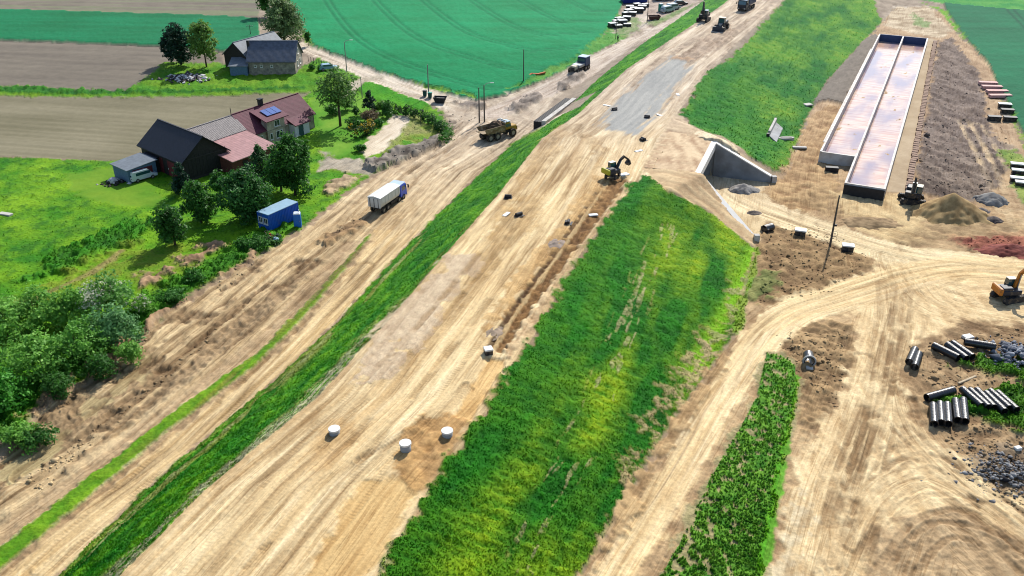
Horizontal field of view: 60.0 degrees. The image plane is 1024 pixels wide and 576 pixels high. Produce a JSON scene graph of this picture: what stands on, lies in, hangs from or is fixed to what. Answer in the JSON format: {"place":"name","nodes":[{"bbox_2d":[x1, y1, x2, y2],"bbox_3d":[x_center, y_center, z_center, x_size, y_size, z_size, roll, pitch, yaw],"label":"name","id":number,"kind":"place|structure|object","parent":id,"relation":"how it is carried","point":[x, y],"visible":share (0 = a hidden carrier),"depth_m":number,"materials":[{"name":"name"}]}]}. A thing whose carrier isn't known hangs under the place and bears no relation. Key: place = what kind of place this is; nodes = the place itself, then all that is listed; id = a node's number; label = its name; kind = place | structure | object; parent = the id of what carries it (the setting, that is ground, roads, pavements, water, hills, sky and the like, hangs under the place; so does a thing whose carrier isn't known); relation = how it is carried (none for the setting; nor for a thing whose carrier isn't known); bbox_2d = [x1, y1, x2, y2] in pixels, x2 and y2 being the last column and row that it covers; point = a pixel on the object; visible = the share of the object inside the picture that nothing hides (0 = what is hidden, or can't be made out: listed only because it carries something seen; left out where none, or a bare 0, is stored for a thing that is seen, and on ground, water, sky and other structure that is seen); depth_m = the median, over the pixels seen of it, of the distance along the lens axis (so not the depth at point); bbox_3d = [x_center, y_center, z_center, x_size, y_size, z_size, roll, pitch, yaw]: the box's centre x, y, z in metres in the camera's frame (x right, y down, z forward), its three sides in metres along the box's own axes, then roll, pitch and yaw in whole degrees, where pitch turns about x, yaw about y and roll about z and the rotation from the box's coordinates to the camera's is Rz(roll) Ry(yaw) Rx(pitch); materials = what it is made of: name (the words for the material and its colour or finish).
{"place":"outdoors","nodes":[
{"label":"outdoors","id":0,"kind":"place"},
{"bbox_2d":[0,0,305,160],"bbox_3d":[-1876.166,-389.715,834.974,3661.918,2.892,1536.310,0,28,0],"label":"ploughed field","id":1,"kind":"structure","parent":0,"point":[103,128],"depth_m":192.30,"materials":[{"name":"soil"}]},
{"bbox_2d":[63,93,389,208],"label":"lawn","id":2,"kind":"structure","parent":0,"point":[335,142],"depth_m":154.12,"materials":[{"name":"plant"}]},
{"bbox_2d":[96,177,131,186],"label":"junk pile","id":3,"kind":"object","parent":2,"relation":"on","point":[113,180],"visible":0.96,"depth_m":150.01,"materials":[{"name":"metal"}]},
{"bbox_2d":[130,168,157,182],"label":"parked van","id":4,"kind":"object","parent":2,"relation":"on","point":[137,176],"visible":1,"depth_m":150.76,"materials":[{"name":"white paint"}]},
{"bbox_2d":[312,65,360,125],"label":"tree","id":5,"kind":"object","parent":2,"relation":"on","point":[339,91],"visible":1,"depth_m":172.46,"materials":[{"name":"green plant"}]},
{"bbox_2d":[343,118,376,138],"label":"bush","id":6,"kind":"object","parent":2,"relation":"on","point":[368,125],"visible":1,"depth_m":171.30,"materials":[{"name":"green plant"}]},
{"bbox_2d":[361,90,378,110],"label":"conifer","id":7,"kind":"object","parent":2,"relation":"on","point":[371,99],"visible":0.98,"depth_m":183.45,"materials":[{"name":"green plant"}]},
{"bbox_2d":[359,108,381,122],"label":"bush","id":8,"kind":"object","parent":2,"relation":"on","point":[365,115],"visible":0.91,"depth_m":178.16,"materials":[{"name":"brown plant"}]},
{"bbox_2d":[381,100,393,117],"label":"bush","id":9,"kind":"object","parent":2,"relation":"on","point":[386,107],"visible":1,"depth_m":181.02,"materials":[{"name":"green plant"}]},
{"bbox_2d":[0,2,698,575],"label":"dirt road","id":10,"kind":"structure","parent":0,"point":[254,306],"depth_m":106.49,"materials":[{"name":"soil"}]},
{"bbox_2d":[0,418,37,452],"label":"bush","id":11,"kind":"object","parent":10,"relation":"on","point":[12,432],"visible":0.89,"depth_m":88.14,"materials":[{"name":"green plant"}]},
{"bbox_2d":[18,421,59,455],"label":"bush","id":12,"kind":"object","parent":10,"relation":"on","point":[39,434],"visible":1,"depth_m":88.10,"materials":[{"name":"green plant"}]},
{"bbox_2d":[72,351,120,381],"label":"bush","id":13,"kind":"object","parent":10,"relation":"on","point":[101,366],"visible":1,"depth_m":97.93,"materials":[{"name":"green plant"}]},
{"bbox_2d":[105,338,145,365],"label":"bush","id":14,"kind":"object","parent":10,"relation":"on","point":[127,351],"visible":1,"depth_m":100.61,"materials":[{"name":"green plant"}]},
{"bbox_2d":[367,180,408,212],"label":"tipper truck","id":15,"kind":"object","parent":10,"relation":"on","point":[390,193],"visible":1,"depth_m":140.19,"materials":[{"name":"white metal"}]},
{"bbox_2d":[476,118,516,141],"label":"articulated dumper","id":16,"kind":"object","parent":10,"relation":"on","point":[492,131],"visible":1,"depth_m":169.49,"materials":[{"name":"metal"}]},
{"bbox_2d":[568,54,590,71],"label":"flatbed truck","id":17,"kind":"object","parent":10,"relation":"on","point":[583,61],"visible":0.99,"depth_m":208.20,"materials":[{"name":"white metal"}]},
{"bbox_2d":[60,0,882,575],"bbox_3d":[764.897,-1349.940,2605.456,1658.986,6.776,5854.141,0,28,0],"label":"embankment","id":18,"kind":"structure","parent":0,"point":[808,32],"depth_m":99.84,"materials":[{"name":"green plant"}]},
{"bbox_2d":[59,1,715,575],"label":"slope grass","id":19,"kind":"structure","parent":18,"relation":"on","point":[189,487],"depth_m":84.11,"materials":[{"name":"green plant"}]},
{"bbox_2d":[119,0,784,575],"bbox_3d":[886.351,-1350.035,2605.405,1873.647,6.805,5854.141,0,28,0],"label":"road bed","id":20,"kind":"object","parent":18,"relation":"on","point":[301,492],"visible":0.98,"depth_m":84.71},
{"bbox_2d":[399,439,410,452],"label":"manhole shaft","id":21,"kind":"object","parent":20,"relation":"on","point":[405,445],"visible":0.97,"depth_m":77.48,"materials":[{"name":"concrete"}]},
{"bbox_2d":[486,326,502,340],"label":"gravel pile","id":22,"kind":"object","parent":20,"relation":"on","point":[497,331],"visible":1,"depth_m":95.59,"materials":[{"name":"gravel"}]},
{"bbox_2d":[348,54,696,384],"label":"gravel layer","id":23,"kind":"object","parent":20,"relation":"on","point":[413,320],"visible":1,"depth_m":104.87,"materials":[{"name":"gravel"}]},
{"bbox_2d":[601,155,630,179],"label":"excavator","id":24,"kind":"object","parent":20,"relation":"on","point":[612,169],"visible":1,"depth_m":134.88,"materials":[{"name":"yellow metal"}]},
{"bbox_2d":[696,1,710,22],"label":"excavator","id":25,"kind":"object","parent":20,"relation":"on","point":[704,14],"visible":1,"depth_m":233.52,"materials":[{"name":"metal"}]},
{"bbox_2d":[711,16,728,32],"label":"wheel loader","id":26,"kind":"object","parent":20,"relation":"on","point":[723,22],"visible":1,"depth_m":223.57,"materials":[{"name":"grey metal"}]},
{"bbox_2d":[736,0,755,10],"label":"dump truck","id":27,"kind":"object","parent":20,"relation":"on","point":[745,5],"visible":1,"depth_m":245.84,"materials":[{"name":"metal"}]},
{"bbox_2d":[378,175,754,575],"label":"slope grass","id":28,"kind":"structure","parent":18,"relation":"on","point":[448,479],"depth_m":84.00,"materials":[{"name":"green plant"}]},
{"bbox_2d":[766,118,782,141],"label":"spillway headwall","id":29,"kind":"object","parent":18,"relation":"on","point":[774,133],"visible":0.95,"depth_m":169.31,"materials":[{"name":"concrete"}]},
{"bbox_2d":[682,0,877,170],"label":"slope grass","id":30,"kind":"structure","parent":18,"relation":"on","point":[769,87],"depth_m":186.16,"materials":[{"name":"green plant"}]},
{"bbox_2d":[0,0,1023,569],"bbox_3d":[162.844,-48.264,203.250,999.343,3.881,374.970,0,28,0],"label":"meadow","id":31,"kind":"structure","parent":0,"point":[16,178],"depth_m":140.61,"materials":[{"name":"green plant"}]},
{"bbox_2d":[0,293,34,342],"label":"bush","id":32,"kind":"object","parent":31,"relation":"on","point":[8,322],"visible":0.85,"depth_m":104.28,"materials":[{"name":"green plant"}]},
{"bbox_2d":[0,280,73,334],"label":"bush","id":33,"kind":"object","parent":31,"relation":"on","point":[36,314],"visible":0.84,"depth_m":106.41,"materials":[{"name":"green plant"}]},
{"bbox_2d":[44,279,93,325],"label":"bush","id":34,"kind":"object","parent":31,"relation":"on","point":[67,301],"visible":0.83,"depth_m":107.02,"materials":[{"name":"green plant"}]},
{"bbox_2d":[110,152,157,182],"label":"shed","id":35,"kind":"structure","parent":31,"relation":"on","point":[123,168],"depth_m":151.92,"materials":[{"name":"white paint"}]},
{"bbox_2d":[143,202,190,244],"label":"tree","id":36,"kind":"object","parent":31,"relation":"on","point":[167,221],"visible":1,"depth_m":126.39,"materials":[{"name":"green plant"}]},
{"bbox_2d":[158,29,175,60],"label":"pine tree","id":37,"kind":"object","parent":31,"relation":"on","point":[162,42],"visible":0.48,"depth_m":210.67,"materials":[{"name":"green plant"}]},
{"bbox_2d":[162,22,195,65],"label":"pine tree","id":38,"kind":"object","parent":31,"relation":"on","point":[176,41],"visible":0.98,"depth_m":208.50,"materials":[{"name":"green plant"}]},
{"bbox_2d":[168,161,194,194],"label":"conifer","id":39,"kind":"object","parent":31,"relation":"on","point":[178,183],"visible":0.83,"depth_m":144.09,"materials":[{"name":"green plant"}]},
{"bbox_2d":[136,119,230,180],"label":"barn","id":40,"kind":"structure","parent":31,"relation":"on","point":[193,153],"depth_m":152.69,"materials":[{"name":"brown wood"}]},
{"bbox_2d":[151,70,217,84],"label":"rubbish heap","id":41,"kind":"object","parent":31,"relation":"on","point":[186,76],"visible":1,"depth_m":203.25,"materials":[{"name":"stone"}]},
{"bbox_2d":[177,179,217,223],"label":"tree","id":42,"kind":"object","parent":31,"relation":"on","point":[199,205],"visible":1,"depth_m":133.74,"materials":[{"name":"green plant"}]},
{"bbox_2d":[185,19,218,66],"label":"tree","id":43,"kind":"object","parent":31,"relation":"on","point":[199,37],"visible":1,"depth_m":206.73,"materials":[{"name":"green plant"}]},
{"bbox_2d":[187,115,246,140],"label":"stable","id":44,"kind":"structure","parent":31,"relation":"on","point":[221,128],"depth_m":160.20,"materials":[{"name":"tile"}]},
{"bbox_2d":[206,169,229,193],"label":"tree","id":45,"kind":"object","parent":31,"relation":"on","point":[212,182],"visible":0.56,"depth_m":143.89,"materials":[{"name":"green plant"}]},
{"bbox_2d":[228,57,248,75],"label":"shed","id":46,"kind":"structure","parent":31,"relation":"on","point":[237,65],"depth_m":205.48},
{"bbox_2d":[210,163,275,227],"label":"tree","id":47,"kind":"object","parent":31,"relation":"on","point":[246,196],"visible":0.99,"depth_m":133.18,"materials":[{"name":"green plant"}]},
{"bbox_2d":[213,130,274,173],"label":"farm wing","id":48,"kind":"structure","parent":31,"relation":"on","point":[240,145],"depth_m":157.30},
{"bbox_2d":[222,31,281,66],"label":"barn","id":49,"kind":"structure","parent":31,"relation":"on","point":[238,48],"depth_m":208.86,"materials":[{"name":"white paint"}]},
{"bbox_2d":[244,142,275,187],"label":"tree","id":50,"kind":"object","parent":31,"relation":"on","point":[257,155],"visible":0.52,"depth_m":146.06,"materials":[{"name":"green plant"}]},
{"bbox_2d":[230,93,315,142],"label":"farmhouse","id":51,"kind":"object","parent":31,"relation":"on","point":[270,121],"visible":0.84,"depth_m":168.86,"materials":[{"name":"red tile"}]},
{"bbox_2d":[246,40,303,74],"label":"farmhouse","id":52,"kind":"object","parent":31,"relation":"on","point":[268,57],"visible":1,"depth_m":205.82,"materials":[{"name":"paint"}]},
{"bbox_2d":[257,198,298,230],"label":"site container","id":53,"kind":"object","parent":31,"relation":"on","point":[273,216],"visible":0.92,"depth_m":134.02,"materials":[{"name":"blue metal"}]},
{"bbox_2d":[260,0,306,40],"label":"tree","id":54,"kind":"object","parent":31,"relation":"on","point":[283,20],"visible":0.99,"depth_m":225.22,"materials":[{"name":"green plant"}]},
{"bbox_2d":[261,131,317,196],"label":"tree","id":55,"kind":"object","parent":31,"relation":"on","point":[289,170],"visible":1,"depth_m":141.74,"materials":[{"name":"green plant"}]},
{"bbox_2d":[391,101,444,135],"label":"hedge","id":56,"kind":"object","parent":31,"relation":"on","point":[438,125],"visible":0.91,"depth_m":179.75,"materials":[{"name":"green plant"}]},
{"bbox_2d":[437,119,454,143],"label":"bush","id":57,"kind":"object","parent":31,"relation":"on","point":[446,130],"visible":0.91,"depth_m":169.67,"materials":[{"name":"green plant"}]},
{"bbox_2d":[0,1,1021,411],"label":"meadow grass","id":58,"kind":"structure","parent":31,"relation":"on","point":[158,207],"depth_m":136.81,"materials":[{"name":"green plant"}]},
{"bbox_2d":[0,0,1023,133],"bbox_3d":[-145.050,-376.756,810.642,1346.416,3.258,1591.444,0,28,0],"label":"crop field","id":59,"kind":"structure","parent":0,"point":[472,46],"depth_m":239.07,"materials":[{"name":"plant"}]},
{"bbox_2d":[0,215,1023,575],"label":"weed bank","id":60,"kind":"structure","parent":0,"point":[690,519],"depth_m":92.65,"materials":[{"name":"plant"}]},
{"bbox_2d":[0,363,35,415],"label":"bush","id":61,"kind":"object","parent":60,"relation":"on","point":[9,389],"visible":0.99,"depth_m":93.04,"materials":[{"name":"green plant"}]},
{"bbox_2d":[0,326,68,385],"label":"bush","id":62,"kind":"object","parent":60,"relation":"on","point":[31,353],"visible":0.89,"depth_m":96.46,"materials":[{"name":"green plant"}]},
{"bbox_2d":[38,368,75,399],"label":"bush","id":63,"kind":"object","parent":60,"relation":"on","point":[54,385],"visible":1,"depth_m":94.84,"materials":[{"name":"green plant"}]},
{"bbox_2d":[44,310,110,375],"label":"bush","id":64,"kind":"object","parent":60,"relation":"on","point":[80,341],"visible":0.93,"depth_m":99.26,"materials":[{"name":"green plant"}]},
{"bbox_2d":[73,268,134,313],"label":"bush","id":65,"kind":"object","parent":60,"relation":"on","point":[109,291],"visible":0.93,"depth_m":108.66,"materials":[{"name":"green plant"}]},
{"bbox_2d":[128,293,158,312],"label":"bush","id":66,"kind":"object","parent":60,"relation":"on","point":[141,303],"visible":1,"depth_m":110.78,"materials":[{"name":"green plant"}]},
{"bbox_2d":[153,286,186,304],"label":"bush","id":67,"kind":"object","parent":60,"relation":"on","point":[173,295],"visible":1,"depth_m":113.80,"materials":[{"name":"green plant"}]},
{"bbox_2d":[182,267,208,283],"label":"bush","id":68,"kind":"object","parent":60,"relation":"on","point":[194,274],"visible":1,"depth_m":118.64,"materials":[{"name":"green plant"}]},
{"bbox_2d":[243,232,272,251],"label":"bush","id":69,"kind":"object","parent":60,"relation":"on","point":[255,243],"visible":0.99,"depth_m":127.33,"materials":[{"name":"green plant"}]},
{"bbox_2d":[0,215,1023,575],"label":"weeds","id":70,"kind":"object","parent":60,"relation":"on","point":[760,495],"visible":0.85,"depth_m":86.64,"materials":[{"name":"green plant"}]},
{"bbox_2d":[959,396,969,424],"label":"plastic pipe","id":71,"kind":"object","parent":60,"relation":"on","point":[964,409],"visible":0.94,"depth_m":92.20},
{"bbox_2d":[959,386,983,406],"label":"plastic pipe","id":72,"kind":"object","parent":60,"relation":"on","point":[967,393],"visible":0.99,"depth_m":94.83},
{"bbox_2d":[974,387,996,409],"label":"plastic pipe","id":73,"kind":"object","parent":60,"relation":"on","point":[980,391],"visible":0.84,"depth_m":94.27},
{"bbox_2d":[984,390,1007,413],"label":"plastic pipe","id":74,"kind":"object","parent":60,"relation":"on","point":[1001,408],"visible":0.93,"depth_m":93.35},
{"bbox_2d":[988,388,1011,410],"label":"plastic pipe","id":75,"kind":"object","parent":60,"relation":"on","point":[1002,400],"visible":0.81,"depth_m":94.27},
{"bbox_2d":[996,389,1019,412],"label":"plastic pipe","id":76,"kind":"object","parent":60,"relation":"on","point":[1011,402],"visible":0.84,"depth_m":93.49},
{"bbox_2d":[0,0,1023,575],"bbox_3d":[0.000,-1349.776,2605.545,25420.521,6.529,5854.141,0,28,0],"label":"ground","id":77,"kind":"structure","parent":0,"point":[840,82],"depth_m":162.43,"materials":[{"name":"soil"}]},
{"bbox_2d":[82,296,147,345],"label":"bush","id":78,"kind":"object","parent":77,"relation":"on","point":[113,325],"visible":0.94,"depth_m":102.78,"materials":[{"name":"green plant"}]},
{"bbox_2d":[26,53,1023,511],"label":"earth clods","id":79,"kind":"object","parent":77,"relation":"on","point":[1008,445],"visible":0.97,"depth_m":99.64,"materials":[{"name":"soil"}]},
{"bbox_2d":[533,98,576,129],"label":"retaining wall","id":80,"kind":"structure","parent":77,"relation":"on","point":[549,115],"depth_m":178.27,"materials":[{"name":"concrete"}]},
{"bbox_2d":[282,35,1023,575],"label":"lane","id":81,"kind":"structure","parent":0,"point":[652,513],"depth_m":116.11,"materials":[{"name":"soil"}]},
{"bbox_2d":[728,183,759,194],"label":"gravel pile","id":82,"kind":"object","parent":81,"relation":"on","point":[744,188],"visible":1,"depth_m":146.85,"materials":[{"name":"gravel"}]},
{"bbox_2d":[645,132,711,171],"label":"bare slope","id":83,"kind":"structure","parent":0,"point":[681,151],"depth_m":145.47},
{"bbox_2d":[641,113,763,248],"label":"bare slope","id":84,"kind":"structure","parent":0,"point":[694,188],"depth_m":134.70,"materials":[{"name":"soil"}]},
{"bbox_2d":[575,0,1023,575],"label":"yard","id":85,"kind":"structure","parent":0,"point":[857,496],"depth_m":98.48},
{"bbox_2d":[695,141,776,241],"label":"underpass","id":86,"kind":"object","parent":85,"relation":"on","point":[720,160],"visible":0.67,"depth_m":150.90,"materials":[{"name":"concrete"}]},
{"bbox_2d":[802,350,815,369],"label":"culvert end","id":87,"kind":"object","parent":85,"relation":"on","point":[809,355],"visible":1,"depth_m":101.31,"materials":[{"name":"grey concrete"}]},
{"bbox_2d":[840,216,903,229],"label":"earth mound","id":88,"kind":"object","parent":85,"relation":"on","point":[870,223],"visible":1,"depth_m":135.34,"materials":[{"name":"soil"}]},
{"bbox_2d":[818,34,927,200],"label":"settling tank","id":89,"kind":"object","parent":85,"relation":"on","point":[870,117],"visible":0.88,"depth_m":181.57,"materials":[{"name":"concrete"}]},
{"bbox_2d":[897,177,925,205],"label":"excavator","id":90,"kind":"object","parent":85,"relation":"on","point":[912,195],"visible":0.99,"depth_m":141.64,"materials":[{"name":"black metal"}]},
{"bbox_2d":[905,346,918,365],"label":"plastic pipe","id":91,"kind":"object","parent":85,"relation":"on","point":[911,354],"visible":0.94,"depth_m":101.74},
{"bbox_2d":[910,351,922,370],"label":"plastic pipe","id":92,"kind":"object","parent":85,"relation":"on","point":[915,363],"visible":0.98,"depth_m":100.74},
{"bbox_2d":[928,402,938,426],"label":"plastic pipe","id":93,"kind":"object","parent":85,"relation":"on","point":[933,413],"visible":1,"depth_m":91.74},
{"bbox_2d":[923,386,956,401],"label":"plastic pipe","id":94,"kind":"object","parent":85,"relation":"on","point":[941,393],"visible":1,"depth_m":95.15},
{"bbox_2d":[936,400,945,425],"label":"plastic pipe","id":95,"kind":"object","parent":85,"relation":"on","point":[941,410],"visible":0.9,"depth_m":91.93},
{"bbox_2d":[931,342,959,360],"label":"plastic pipe","id":96,"kind":"object","parent":85,"relation":"on","point":[943,350],"visible":1,"depth_m":102.58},
{"bbox_2d":[943,401,952,426],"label":"plastic pipe","id":97,"kind":"object","parent":85,"relation":"on","point":[948,413],"visible":0.88,"depth_m":91.71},
{"bbox_2d":[909,193,993,226],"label":"sand pile","id":98,"kind":"object","parent":85,"relation":"on","point":[954,209],"visible":0.99,"depth_m":136.85,"materials":[{"name":"sand"}]},
{"bbox_2d":[951,397,962,423],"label":"plastic pipe","id":99,"kind":"object","parent":85,"relation":"on","point":[956,409],"visible":1,"depth_m":92.37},
{"bbox_2d":[944,341,969,360],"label":"plastic pipe","id":100,"kind":"object","parent":85,"relation":"on","point":[954,348],"visible":0.89,"depth_m":102.45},
{"bbox_2d":[951,340,975,359],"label":"plastic pipe","id":101,"kind":"object","parent":85,"relation":"on","point":[971,354],"visible":0.75,"depth_m":102.58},
{"bbox_2d":[920,442,1023,502],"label":"rubble","id":102,"kind":"object","parent":85,"relation":"on","point":[1011,475],"visible":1,"depth_m":84.65,"materials":[{"name":"stone"}]},
{"bbox_2d":[963,338,995,349],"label":"plastic pipe","id":103,"kind":"object","parent":85,"relation":"on","point":[979,344],"visible":1,"depth_m":104.01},
{"bbox_2d":[972,192,1009,207],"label":"gravel pile","id":104,"kind":"object","parent":85,"relation":"on","point":[992,199],"visible":1,"depth_m":142.52,"materials":[{"name":"gravel"}]},
{"bbox_2d":[973,335,1023,375],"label":"boulder pile","id":105,"kind":"object","parent":85,"relation":"on","point":[1011,349],"visible":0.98,"depth_m":102.22,"materials":[{"name":"stone"}]},
{"bbox_2d":[973,243,1023,258],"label":"earth mound","id":106,"kind":"object","parent":85,"relation":"on","point":[1007,250],"visible":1,"depth_m":126.67,"materials":[{"name":"soil"}]},
{"bbox_2d":[989,269,1023,304],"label":"excavator","id":107,"kind":"object","parent":85,"relation":"on","point":[1010,290],"visible":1,"depth_m":113.72,"materials":[{"name":"orange metal"}]},
{"bbox_2d":[886,38,936,192],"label":"tank path","id":108,"kind":"structure","parent":0,"point":[898,180],"depth_m":171.92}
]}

